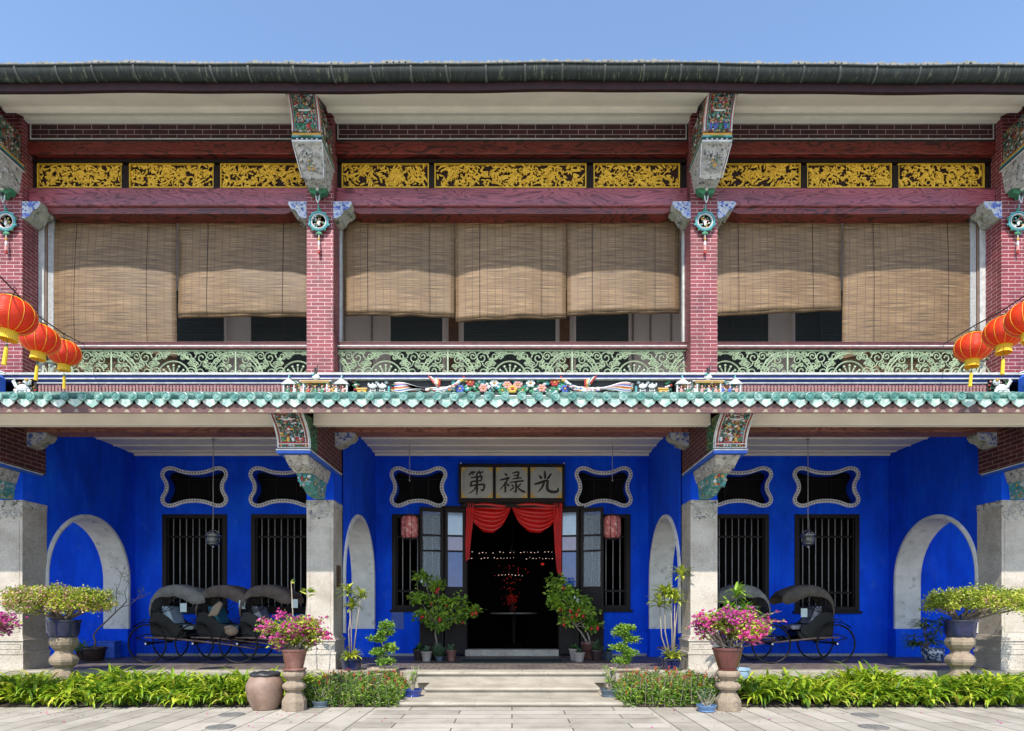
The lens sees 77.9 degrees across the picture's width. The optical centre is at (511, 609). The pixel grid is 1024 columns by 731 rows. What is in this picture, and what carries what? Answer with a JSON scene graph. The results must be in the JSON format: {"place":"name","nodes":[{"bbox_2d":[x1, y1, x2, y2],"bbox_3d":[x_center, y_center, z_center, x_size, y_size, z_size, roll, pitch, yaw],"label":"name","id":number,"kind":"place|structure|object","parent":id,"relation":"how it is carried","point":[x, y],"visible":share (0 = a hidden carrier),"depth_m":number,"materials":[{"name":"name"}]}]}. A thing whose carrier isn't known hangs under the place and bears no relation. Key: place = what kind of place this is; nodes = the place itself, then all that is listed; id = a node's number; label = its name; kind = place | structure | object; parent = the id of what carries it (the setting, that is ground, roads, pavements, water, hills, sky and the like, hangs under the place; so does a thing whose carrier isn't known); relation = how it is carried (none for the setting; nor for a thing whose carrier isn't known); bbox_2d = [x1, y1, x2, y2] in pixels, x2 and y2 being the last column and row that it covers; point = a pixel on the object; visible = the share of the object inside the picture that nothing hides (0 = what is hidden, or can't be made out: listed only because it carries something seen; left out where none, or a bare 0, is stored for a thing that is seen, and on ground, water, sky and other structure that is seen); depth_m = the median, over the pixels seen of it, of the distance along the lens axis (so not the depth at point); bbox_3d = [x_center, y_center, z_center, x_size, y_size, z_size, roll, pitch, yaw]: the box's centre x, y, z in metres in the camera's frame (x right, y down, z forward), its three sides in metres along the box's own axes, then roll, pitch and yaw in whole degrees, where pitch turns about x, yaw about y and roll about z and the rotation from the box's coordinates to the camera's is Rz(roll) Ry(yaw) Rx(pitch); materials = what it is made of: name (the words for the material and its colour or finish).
{"place":"outdoors","nodes":[
{"label":"outdoors","id":0,"kind":"place"},
{"bbox_2d":[0,693,1023,730],"bbox_3d":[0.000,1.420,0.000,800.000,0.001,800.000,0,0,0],"label":"paving","id":1,"kind":"structure","parent":0,"point":[630,718],"depth_m":8.18,"materials":[{"name":"stone"}]},
{"bbox_2d":[0,696,388,706],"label":"planting bed","id":2,"kind":"object","parent":1,"relation":"on","point":[99,704],"visible":0.1,"depth_m":9.27,"materials":[{"name":"soil"}]},
{"bbox_2d":[49,637,78,682],"bbox_3d":[-7.318,0.932,10.350,0.402,0.976,0.402,0,0,0],"label":"stone pedestal","id":3,"kind":"object","parent":2,"relation":"on","point":[64,659],"visible":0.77,"depth_m":10.22,"materials":[{"name":"stone"}]},
{"bbox_2d":[45,620,81,636],"bbox_3d":[-7.318,0.306,10.350,0.500,0.275,0.500,0,0,0],"label":"flower pot","id":4,"kind":"object","parent":3,"relation":"on","point":[63,628],"visible":0.97,"depth_m":10.17,"materials":[{"name":"ceramic"}]},
{"bbox_2d":[0,580,118,619],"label":"flat topped shrub","id":5,"kind":"object","parent":4,"relation":"in","point":[58,598],"visible":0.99,"depth_m":10.04,"materials":[{"name":"green plant"}]},
{"bbox_2d":[0,663,285,708],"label":"lily bed","id":6,"kind":"object","parent":2,"relation":"on","point":[111,686],"visible":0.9,"depth_m":9.39,"materials":[{"name":"green plant"}]},
{"bbox_2d":[271,668,329,696],"bbox_3d":[-3.459,1.168,10.230,1.621,0.575,1.676,0,0,0],"label":"lily bed","id":7,"kind":"object","parent":2,"relation":"on","point":[309,679],"visible":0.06,"depth_m":9.97,"materials":[{"name":"green plant"}]},
{"bbox_2d":[291,579,316,645],"bbox_3d":[-3.356,0.449,10.212,0.419,1.903,0.124,0,0,0],"label":"thin sapling","id":8,"kind":"object","parent":2,"relation":"on","point":[304,589],"visible":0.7,"depth_m":10.20,"materials":[{"name":"green plant"}]},
{"bbox_2d":[302,667,411,706],"bbox_3d":[-2.358,1.166,9.785,1.657,0.534,1.506,0,0,0],"label":"flowering ground cover","id":9,"kind":"object","parent":2,"relation":"on","point":[387,688],"visible":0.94,"depth_m":9.30,"materials":[{"name":"green plant"}]},
{"bbox_2d":[205,724,235,729],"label":"drain cover","id":10,"kind":"object","parent":1,"relation":"on","point":[219,726],"visible":1,"depth_m":7.64,"materials":[{"name":"metal"}]},
{"bbox_2d":[218,712,245,716],"bbox_3d":[-3.780,1.414,8.552,0.340,0.010,0.340,0,0,0],"label":"drain cover","id":11,"kind":"object","parent":1,"relation":"on","point":[230,714],"visible":1,"depth_m":8.51,"materials":[{"name":"stone"}]},
{"bbox_2d":[245,676,283,710],"bbox_3d":[-3.514,1.163,9.020,0.524,0.515,0.524,0,0,0],"label":"storage jar","id":12,"kind":"object","parent":1,"relation":"on","point":[264,693],"visible":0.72,"depth_m":8.83,"materials":[{"name":"ceramic"}]},
{"bbox_2d":[249,670,280,676],"bbox_3d":[-3.512,0.912,9.023,0.420,0.067,0.420,0,0,0],"label":"jar cover","id":13,"kind":"object","parent":12,"relation":"on","point":[263,673],"visible":1,"depth_m":8.88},
{"bbox_2d":[282,670,306,711],"bbox_3d":[-3.074,1.139,8.950,0.314,0.561,0.314,0,0,0],"label":"stone pedestal","id":14,"kind":"object","parent":1,"relation":"on","point":[294,685],"visible":0.98,"depth_m":8.84,"materials":[{"name":"stone"}]},
{"bbox_2d":[281,649,307,670],"bbox_3d":[-3.074,0.708,8.950,0.364,0.300,0.364,0,0,0],"label":"flower pot","id":15,"kind":"object","parent":14,"relation":"on","point":[294,660],"visible":0.92,"depth_m":8.83,"materials":[{"name":"ceramic"}]},
{"bbox_2d":[254,608,332,651],"bbox_3d":[-3.079,0.299,8.953,1.162,0.676,0.738,0,0,0],"label":"flowering bush","id":16,"kind":"object","parent":15,"relation":"in","point":[290,634],"visible":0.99,"depth_m":8.85,"materials":[{"name":"pink plant"}]},
{"bbox_2d":[311,700,329,707],"bbox_3d":[-2.789,1.371,9.243,0.280,0.095,0.280,0,0,0],"label":"bonsai dish","id":17,"kind":"object","parent":1,"relation":"on","point":[320,704],"visible":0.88,"depth_m":9.13,"materials":[{"name":"blue ceramic"}]},
{"bbox_2d":[0,58,1023,706],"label":"mansion","id":18,"kind":"structure","parent":1,"relation":"on","point":[332,454],"depth_m":11.19,"materials":[{"name":"paint"}]},
{"bbox_2d":[0,276,82,343],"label":"lantern wire","id":19,"kind":"object","parent":18,"relation":"attached to","point":[38,315],"visible":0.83,"depth_m":8.92,"materials":[{"name":"black metal"}]},
{"bbox_2d":[0,287,38,365],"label":"red lantern","id":20,"kind":"object","parent":19,"relation":"hanging from","point":[19,316],"visible":1,"depth_m":7.61,"materials":[{"name":"fabric"}]},
{"bbox_2d":[18,316,61,380],"bbox_3d":[-6.535,-3.610,8.750,0.497,0.890,0.497,5,0,-40],"label":"red lantern","id":21,"kind":"object","parent":19,"relation":"hanging from","point":[41,342],"visible":0.81,"depth_m":8.66,"materials":[{"name":"fabric"}]},
{"bbox_2d":[47,332,81,388],"bbox_3d":[-6.796,-3.775,9.612,0.464,0.832,0.464,4,6,0],"label":"red lantern","id":22,"kind":"object","parent":19,"relation":"hanging from","point":[67,356],"visible":0.77,"depth_m":9.52,"materials":[{"name":"fabric"}]},
{"bbox_2d":[81,646,107,660],"bbox_3d":[-8.568,0.909,13.000,0.470,0.280,0.470,0,0,0],"label":"flower pot","id":23,"kind":"object","parent":18,"relation":"on","point":[96,653],"visible":1,"depth_m":12.85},
{"bbox_2d":[92,566,150,646],"bbox_3d":[-8.015,-0.040,13.003,1.186,1.765,0.124,0,0,0],"label":"bare tree","id":24,"kind":"object","parent":23,"relation":"on","point":[98,628],"visible":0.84,"depth_m":12.99,"materials":[{"name":"brown plant"}]},
{"bbox_2d":[97,640,121,657],"bbox_3d":[-8.724,0.864,13.750,0.380,0.370,0.280,0,0,0],"label":"painted box","id":25,"kind":"object","parent":18,"relation":"on","point":[113,650],"visible":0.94,"depth_m":13.63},
{"bbox_2d":[54,220,176,371],"bbox_3d":[-7.206,-5.620,11.400,2.290,2.841,0.146,0,0,0],"label":"bamboo blind","id":26,"kind":"object","parent":18,"relation":"hanging from","point":[114,282],"visible":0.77,"depth_m":11.38,"materials":[{"name":"brown wood"}]},
{"bbox_2d":[162,514,228,613],"bbox_3d":[-7.174,-1.031,14.355,1.546,2.244,0.190,0,0,0],"label":"window","id":27,"kind":"structure","parent":18,"relation":"in","point":[166,518],"depth_m":14.31,"materials":[{"name":"brown wood"}]},
{"bbox_2d":[127,584,265,662],"bbox_3d":[-6.248,0.274,12.720,2.437,1.544,0.983,0,0,0],"label":"rickshaw","id":28,"kind":"object","parent":18,"relation":"on","point":[167,621],"visible":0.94,"depth_m":12.42,"materials":[{"name":"black metal"}]},
{"bbox_2d":[205,438,220,547],"bbox_3d":[-6.084,-2.363,12.900,0.314,2.234,0.314,0,0,0],"label":"hanging lamp","id":29,"kind":"object","parent":18,"relation":"hanging from","point":[213,539],"visible":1,"depth_m":12.87,"materials":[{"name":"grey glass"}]},
{"bbox_2d":[174,585,301,662],"bbox_3d":[-5.368,0.271,12.780,2.437,1.550,0.983,0,0,0],"label":"rickshaw","id":30,"kind":"object","parent":18,"relation":"on","point":[209,628],"visible":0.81,"depth_m":12.48,"materials":[{"name":"black metal"}]},
{"bbox_2d":[208,602,222,615],"bbox_3d":[-5.793,-0.012,12.380,0.286,0.291,0.060,0,0,0],"label":"straw hat","id":31,"kind":"object","parent":30,"relation":"on","point":[215,609],"visible":1,"depth_m":12.35,"materials":[{"name":"wicker"}]},
{"bbox_2d":[178,221,306,318],"bbox_3d":[-4.808,-6.155,11.442,2.449,1.770,0.160,0,0,0],"label":"bamboo blind","id":32,"kind":"object","parent":18,"relation":"hanging from","point":[242,269],"visible":0.93,"depth_m":11.41,"materials":[{"name":"brown wood"}]},
{"bbox_2d":[251,514,306,613],"bbox_3d":[-5.166,-1.031,14.355,1.546,2.244,0.190,0,0,0],"label":"window","id":33,"kind":"structure","parent":18,"relation":"in","point":[255,518],"depth_m":14.35,"materials":[{"name":"brown wood"}]},
{"bbox_2d":[219,584,352,662],"bbox_3d":[-4.469,0.272,12.700,2.437,1.547,0.983,0,0,0],"label":"rickshaw","id":34,"kind":"object","parent":18,"relation":"on","point":[251,613],"visible":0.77,"depth_m":12.40,"materials":[{"name":"black metal"}]},
{"bbox_2d":[224,625,238,635],"bbox_3d":[-5.428,0.405,12.254,0.270,0.210,0.208,0,0,0],"label":"rattan bundle","id":35,"kind":"object","parent":34,"relation":"on","point":[231,630],"visible":1,"depth_m":12.19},
{"bbox_2d":[340,658,362,670],"bbox_3d":[-2.772,0.942,10.950,0.400,0.200,0.400,0,0,0],"label":"flower pot","id":36,"kind":"object","parent":18,"relation":"on","point":[353,664],"visible":0.81,"depth_m":10.81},
{"bbox_2d":[336,582,371,660],"bbox_3d":[-2.732,0.228,10.960,0.656,1.414,0.524,0,0,-27],"label":"dracaena","id":37,"kind":"object","parent":36,"relation":"on","point":[353,654],"visible":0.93,"depth_m":10.93,"materials":[{"name":"green plant"}]},
{"bbox_2d":[391,612,403,628],"bbox_3d":[-2.587,0.235,14.321,0.280,0.420,0.015,0,0,0],"label":"notice plate","id":38,"kind":"object","parent":18,"relation":"attached to","point":[397,618],"visible":0.88,"depth_m":14.32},
{"bbox_2d":[344,220,454,317],"bbox_3d":[-2.039,-6.165,11.466,2.003,1.751,0.172,0,0,0],"label":"bamboo blind","id":39,"kind":"object","parent":18,"relation":"hanging from","point":[398,269],"visible":1,"depth_m":11.42,"materials":[{"name":"brown wood"}]},
{"bbox_2d":[401,444,417,539],"bbox_3d":[-2.150,-2.475,13.300,0.360,2.010,0.360,0,0,0],"label":"paper lantern","id":40,"kind":"object","parent":18,"relation":"hanging from","point":[409,526],"visible":1,"depth_m":13.17,"materials":[{"name":"red paper"}]},
{"bbox_2d":[403,688,422,696],"bbox_3d":[-1.539,1.290,9.830,0.300,0.110,0.300,0,0,0],"label":"bonsai dish","id":41,"kind":"object","parent":18,"relation":"on","point":[415,692],"visible":0.88,"depth_m":9.72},
{"bbox_2d":[405,665,420,689],"bbox_3d":[-1.521,1.072,9.847,0.210,0.443,0.278,0,0,32],"label":"succulent","id":42,"kind":"object","parent":41,"relation":"in","point":[414,674],"visible":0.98,"depth_m":9.82,"materials":[{"name":"green plant"}]},
{"bbox_2d":[390,514,439,611],"bbox_3d":[-2.144,-1.049,14.355,1.220,2.208,0.190,0,0,0],"label":"window","id":43,"kind":"structure","parent":18,"relation":"in","point":[395,517],"depth_m":14.31,"materials":[{"name":"brown wood"}]},
{"bbox_2d":[421,651,431,661],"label":"flower pot","id":44,"kind":"object","parent":18,"relation":"on","point":[426,656],"visible":0.99,"depth_m":12.77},
{"bbox_2d":[429,647,443,659],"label":"flower pot","id":45,"kind":"object","parent":18,"relation":"on","point":[432,657],"visible":0.33,"depth_m":13.28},
{"bbox_2d":[406,568,486,644],"bbox_3d":[-1.389,0.036,13.424,1.728,1.827,0.713,0,0,-10],"label":"ornamented tree","id":46,"kind":"object","parent":45,"relation":"in","point":[440,624],"visible":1,"depth_m":13.37,"materials":[{"name":"green plant"}]},
{"bbox_2d":[434,656,443,660],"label":"flower pot","id":47,"kind":"object","parent":18,"relation":"on","point":[439,658],"visible":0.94,"depth_m":12.89,"materials":[{"name":"ceramic"}]},
{"bbox_2d":[431,642,453,656],"bbox_3d":[-1.464,0.802,12.967,0.587,0.375,0.566,0,0,27],"label":"potted rosette","id":48,"kind":"object","parent":47,"relation":"in","point":[438,650],"visible":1,"depth_m":12.88,"materials":[{"name":"green plant"}]},
{"bbox_2d":[445,650,456,660],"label":"flower pot","id":49,"kind":"object","parent":18,"relation":"on","point":[451,655],"visible":0.98,"depth_m":12.92,"materials":[{"name":"ceramic"}]},
{"bbox_2d":[455,223,565,322],"bbox_3d":[-0.020,-6.130,11.456,2.004,1.823,0.191,0,0,0],"label":"bamboo blind","id":50,"kind":"object","parent":18,"relation":"hanging from","point":[510,271],"visible":0.98,"depth_m":11.41,"materials":[{"name":"brown wood"}]},
{"bbox_2d":[458,463,564,507],"bbox_3d":[-0.007,-2.773,14.187,2.375,0.986,0.244,0,0,0],"label":"name board","id":51,"kind":"object","parent":18,"relation":"attached to","point":[510,485],"visible":1,"depth_m":14.12,"materials":[{"name":"brown wood"}]},
{"bbox_2d":[419,503,603,655],"bbox_3d":[-0.009,-0.688,14.254,4.069,3.473,0.592,0,0,0],"label":"doorway","id":52,"kind":"structure","parent":18,"relation":"in","point":[453,563],"depth_m":14.16,"materials":[{"name":"brown wood"}]},
{"bbox_2d":[460,659,563,662],"bbox_3d":[0.000,1.039,12.750,2.040,0.016,0.840,0,0,0],"label":"door mat","id":53,"kind":"object","parent":18,"relation":"on","point":[511,661],"depth_m":12.56,"materials":[{"name":"fabric"}]},
{"bbox_2d":[465,503,561,575],"bbox_3d":[0.040,-1.559,14.151,2.167,1.671,0.129,0,0,0],"label":"door drapery","id":54,"kind":"object","parent":18,"relation":"attached to","point":[492,520],"depth_m":14.15,"materials":[{"name":"fabric"}]},
{"bbox_2d":[491,613,536,647],"bbox_3d":[0.050,0.562,17.200,1.260,0.955,1.260,0,0,0],"label":"round table","id":55,"kind":"object","parent":18,"relation":"on","point":[513,618],"visible":0.98,"depth_m":17.12,"materials":[{"name":"brown wood"}]},
{"bbox_2d":[507,595,518,612],"bbox_3d":[0.024,-0.155,17.206,0.277,0.476,0.346,0,0,23],"label":"flower vase","id":56,"kind":"object","parent":55,"relation":"on","point":[512,609],"visible":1,"depth_m":17.15,"materials":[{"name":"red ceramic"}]},
{"bbox_2d":[573,652,585,661],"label":"flower pot","id":57,"kind":"object","parent":18,"relation":"on","point":[578,657],"visible":0.95,"depth_m":12.66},
{"bbox_2d":[581,642,594,659],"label":"flower pot","id":58,"kind":"object","parent":18,"relation":"on","point":[586,647],"visible":0.61,"depth_m":13.27,"materials":[{"name":"ceramic"}]},
{"bbox_2d":[542,572,604,641],"bbox_3d":[1.296,0.014,13.444,1.321,1.613,0.733,0,0,0],"label":"ornamented tree","id":59,"kind":"object","parent":58,"relation":"in","point":[574,601],"visible":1,"depth_m":13.37,"materials":[{"name":"green plant"}]},
{"bbox_2d":[589,649,603,660],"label":"flower pot","id":60,"kind":"object","parent":18,"relation":"on","point":[596,655],"visible":0.95,"depth_m":12.90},
{"bbox_2d":[600,688,616,696],"bbox_3d":[1.514,1.290,9.830,0.300,0.110,0.300,0,0,0],"label":"bonsai dish","id":61,"kind":"object","parent":18,"relation":"on","point":[605,692],"visible":0.75,"depth_m":9.72,"materials":[{"name":"ceramic"}]},
{"bbox_2d":[603,665,617,689],"bbox_3d":[1.508,1.073,9.840,0.249,0.445,0.264,0,0,0],"label":"succulent","id":62,"kind":"object","parent":61,"relation":"in","point":[608,680],"visible":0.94,"depth_m":9.80,"materials":[{"name":"green plant"}]},
{"bbox_2d":[584,514,632,611],"bbox_3d":[2.135,-1.049,14.355,1.166,2.208,0.190,0,0,0],"label":"window","id":63,"kind":"structure","parent":18,"relation":"in","point":[626,607],"depth_m":14.31,"materials":[{"name":"brown wood"}]},
{"bbox_2d":[604,444,620,539],"bbox_3d":[2.107,-2.475,13.300,0.360,2.010,0.360,0,0,0],"label":"paper lantern","id":64,"kind":"object","parent":18,"relation":"hanging from","point":[612,526],"visible":1,"depth_m":13.17,"materials":[{"name":"red paper"}]},
{"bbox_2d":[567,219,679,316],"bbox_3d":[2.013,-6.179,11.462,2.038,1.722,0.142,0,0,0],"label":"bamboo blind","id":65,"kind":"object","parent":18,"relation":"hanging from","point":[621,268],"visible":0.99,"depth_m":11.42,"materials":[{"name":"brown wood"}]},
{"bbox_2d":[646,563,693,660],"bbox_3d":[2.730,0.069,10.945,0.868,1.713,0.613,0,0,0],"label":"dracaena","id":66,"kind":"object","parent":18,"relation":"on","point":[674,592],"visible":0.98,"depth_m":10.94,"materials":[{"name":"green plant"}]},
{"bbox_2d":[660,657,683,670],"bbox_3d":[2.765,0.942,10.950,0.400,0.200,0.400,0,0,0],"label":"flower pot","id":67,"kind":"object","parent":18,"relation":"on","point":[667,662],"visible":0.88,"depth_m":10.81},
{"bbox_2d":[657,585,790,663],"bbox_3d":[4.149,0.275,12.600,2.437,1.542,0.983,0,0,0],"label":"rickshaw","id":68,"kind":"object","parent":18,"relation":"on","point":[758,598],"visible":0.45,"depth_m":12.29,"materials":[{"name":"black metal"}]},
{"bbox_2d":[717,514,771,612],"bbox_3d":[5.075,-1.031,14.355,1.546,2.244,0.190,0,0,0],"label":"window","id":69,"kind":"structure","parent":18,"relation":"in","point":[764,518],"depth_m":14.36,"materials":[{"name":"brown wood"}]},
{"bbox_2d":[717,221,841,316],"bbox_3d":[4.753,-6.165,11.448,2.400,1.749,0.150,0,0,0],"label":"bamboo blind","id":70,"kind":"object","parent":18,"relation":"hanging from","point":[768,268],"visible":0.93,"depth_m":11.41,"materials":[{"name":"brown wood"}]},
{"bbox_2d":[739,585,855,662],"bbox_3d":[5.456,0.274,12.720,2.437,1.542,0.983,0,0,0],"label":"rickshaw","id":71,"kind":"object","parent":18,"relation":"on","point":[815,624],"visible":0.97,"depth_m":12.42,"materials":[{"name":"black metal"}]},
{"bbox_2d":[800,438,815,547],"bbox_3d":[6.026,-2.363,12.900,0.314,2.234,0.314,0,0,0],"label":"hanging lamp","id":72,"kind":"object","parent":18,"relation":"hanging from","point":[807,539],"visible":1,"depth_m":12.82,"materials":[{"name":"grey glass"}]},
{"bbox_2d":[793,514,862,613],"bbox_3d":[7.120,-1.031,14.355,1.546,2.244,0.190,0,0,0],"label":"window","id":73,"kind":"structure","parent":18,"relation":"in","point":[855,518],"depth_m":14.33,"materials":[{"name":"brown wood"}]},
{"bbox_2d":[842,219,969,371],"bbox_3d":[7.181,-5.610,11.424,2.398,2.861,0.129,0,0,0],"label":"bamboo blind","id":74,"kind":"object","parent":18,"relation":"hanging from","point":[906,282],"visible":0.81,"depth_m":11.40,"materials":[{"name":"brown wood"}]},
{"bbox_2d":[920,647,945,660],"bbox_3d":[8.634,0.919,13.000,0.440,0.260,0.440,0,0,0],"label":"flower pot","id":75,"kind":"object","parent":18,"relation":"on","point":[932,654],"visible":0.96,"depth_m":12.86,"materials":[{"name":"blue ceramic"}]},
{"bbox_2d":[898,616,954,649],"bbox_3d":[8.510,0.495,13.030,1.080,0.746,0.984,0,0,0],"label":"lady palm","id":76,"kind":"object","parent":75,"relation":"in","point":[913,643],"visible":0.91,"depth_m":12.94,"materials":[{"name":"green plant"}]},
{"bbox_2d":[944,296,1023,343],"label":"lantern wire","id":77,"kind":"object","parent":18,"relation":"attached to","point":[986,318],"visible":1,"depth_m":8.79,"materials":[{"name":"black metal"}]},
{"bbox_2d":[953,326,992,386],"bbox_3d":[6.693,-3.685,9.203,0.497,0.890,0.497,3,2,-30],"label":"red lantern","id":78,"kind":"object","parent":77,"relation":"hanging from","point":[971,349],"visible":0.88,"depth_m":9.11,"materials":[{"name":"fabric"}]},
{"bbox_2d":[981,308,1020,374],"bbox_3d":[6.524,-3.555,8.397,0.497,0.890,0.497,4,-2,20],"label":"red lantern","id":79,"kind":"object","parent":77,"relation":"hanging from","point":[997,338],"visible":0.76,"depth_m":8.34,"materials":[{"name":"fabric"}]},
{"bbox_2d":[1003,300,1023,344],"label":"red lantern","id":80,"kind":"object","parent":77,"relation":"hanging from","point":[1013,323],"visible":1,"depth_m":7.67,"materials":[{"name":"fabric"}]},
{"bbox_2d":[696,703,716,712],"bbox_3d":[2.706,1.371,8.818,0.280,0.095,0.280,0,0,0],"label":"bonsai dish","id":81,"kind":"object","parent":1,"relation":"on","point":[701,707],"visible":0.98,"depth_m":8.72,"materials":[{"name":"blue ceramic"}]},
{"bbox_2d":[697,686,715,705],"bbox_3d":[2.700,1.215,8.822,0.264,0.303,0.194,0,0,0],"label":"succulent","id":82,"kind":"object","parent":81,"relation":"in","point":[704,697],"visible":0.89,"depth_m":8.80,"materials":[{"name":"green plant"}]},
{"bbox_2d":[715,670,740,711],"bbox_3d":[3.051,1.139,8.950,0.330,0.561,0.330,0,0,0],"label":"stone pedestal","id":83,"kind":"object","parent":1,"relation":"on","point":[728,686],"visible":0.95,"depth_m":8.83,"materials":[{"name":"stone"}]},
{"bbox_2d":[712,647,743,670],"bbox_3d":[3.046,0.698,8.950,0.430,0.320,0.430,0,0,0],"label":"flower pot","id":84,"kind":"object","parent":83,"relation":"on","point":[727,659],"visible":0.95,"depth_m":8.81,"materials":[{"name":"ceramic"}]},
{"bbox_2d":[685,604,785,647],"bbox_3d":[3.137,0.268,8.956,1.264,0.696,0.950,0,0,0],"label":"flowering bush","id":85,"kind":"object","parent":84,"relation":"in","point":[730,622],"visible":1,"depth_m":8.84,"materials":[{"name":"pink plant"}]},
{"bbox_2d":[635,695,1023,706],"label":"planting bed","id":86,"kind":"object","parent":1,"relation":"on","point":[797,703],"visible":0.13,"depth_m":9.27,"materials":[{"name":"soil"}]},
{"bbox_2d":[614,672,633,681],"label":"stone block","id":87,"kind":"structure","parent":86,"relation":"on","point":[617,676],"depth_m":10.47,"materials":[{"name":"stone"}]},
{"bbox_2d":[609,667,640,672],"bbox_3d":[1.891,1.020,10.620,0.488,0.080,0.293,0,0,0],"label":"bonsai tray","id":88,"kind":"object","parent":87,"relation":"on","point":[622,670],"visible":0.81,"depth_m":10.51,"materials":[{"name":"stone"}]},
{"bbox_2d":[608,623,642,668],"bbox_3d":[1.894,0.616,10.624,0.623,0.815,0.423,0,0,0],"label":"cloud bonsai","id":89,"kind":"object","parent":88,"relation":"on","point":[621,630],"visible":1,"depth_m":10.58,"materials":[{"name":"green plant"}]},
{"bbox_2d":[607,665,719,707],"bbox_3d":[2.380,1.161,9.801,1.810,0.546,1.491,0,0,0],"label":"flowering ground cover","id":90,"kind":"object","parent":86,"relation":"on","point":[668,688],"visible":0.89,"depth_m":9.32,"materials":[{"name":"green plant"}]},
{"bbox_2d":[719,659,1023,707],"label":"lily bed","id":91,"kind":"object","parent":86,"relation":"on","point":[864,686],"visible":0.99,"depth_m":9.41,"materials":[{"name":"green plant"}]},
{"bbox_2d":[944,637,975,679],"bbox_3d":[7.318,0.932,10.350,0.421,0.976,0.421,0,0,0],"label":"stone pedestal","id":92,"kind":"object","parent":86,"relation":"on","point":[958,657],"visible":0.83,"depth_m":10.22,"materials":[{"name":"stone"}]},
{"bbox_2d":[942,620,978,636],"bbox_3d":[7.318,0.306,10.350,0.500,0.275,0.500,0,0,0],"label":"flower pot","id":93,"kind":"object","parent":92,"relation":"on","point":[960,628],"visible":0.95,"depth_m":10.17,"materials":[{"name":"ceramic"}]},
{"bbox_2d":[917,582,1023,621],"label":"flat topped shrub","id":94,"kind":"object","parent":93,"relation":"in","point":[950,601],"visible":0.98,"depth_m":10.09,"materials":[{"name":"green plant"}]},
{"bbox_2d":[851,712,878,716],"bbox_3d":[4.744,1.414,8.520,0.340,0.010,0.340,0,0,0],"label":"drain cover","id":95,"kind":"object","parent":1,"relation":"on","point":[861,714],"visible":1,"depth_m":8.51,"materials":[{"name":"metal"}]},
{"bbox_2d":[858,724,889,729],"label":"drain cover","id":96,"kind":"object","parent":1,"relation":"on","point":[875,726],"visible":1,"depth_m":7.64,"materials":[{"name":"stone"}]},
{"bbox_2d":[0,0,1023,63],"label":"sky","id":97,"kind":"structure","parent":0,"point":[782,31],"materials":[{"name":"blue"}]},
{"bbox_3d":[-2.153,1.233,10.590,0.340,0.345,0.240,0,0,0],"label":"stone block","id":98,"kind":"object","parent":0,"visible":0},
{"bbox_2d":[367,667,398,672],"bbox_3d":[-2.159,1.020,10.620,0.488,0.080,0.293,0,0,0],"label":"bonsai tray","id":99,"kind":"object","parent":98,"relation":"on","point":[373,669],"visible":0.77,"depth_m":10.51,"materials":[{"name":"stone"}]},
{"bbox_2d":[365,619,398,668],"bbox_3d":[-2.167,0.587,10.634,0.560,0.871,0.370,0,0,17],"label":"cloud bonsai","id":100,"kind":"object","parent":99,"relation":"on","point":[382,633],"visible":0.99,"depth_m":10.58,"materials":[{"name":"green plant"}]},
{"bbox_3d":[3.742,1.359,10.400,0.400,0.098,0.400,0,0,0],"label":"stone block","id":101,"kind":"object","parent":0,"visible":0},
{"bbox_2d":[737,667,750,679],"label":"flower pot","id":102,"kind":"object","parent":101,"relation":"on","point":[744,671],"visible":0.35,"depth_m":10.26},
{"bbox_2d":[715,581,760,668],"bbox_3d":[3.679,0.266,10.401,0.921,1.474,0.597,0,0,0],"label":"dracaena","id":103,"kind":"object","parent":102,"relation":"in","point":[737,590],"visible":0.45,"depth_m":10.36,"materials":[{"name":"green plant"}]},
{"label":"flower pot","id":104,"kind":"object","parent":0,"visible":0},
{"bbox_2d":[0,611,27,635],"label":"flowering bush","id":105,"kind":"object","parent":104,"relation":"in","point":[5,618],"visible":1,"depth_m":9.05,"materials":[{"name":"pink plant"}]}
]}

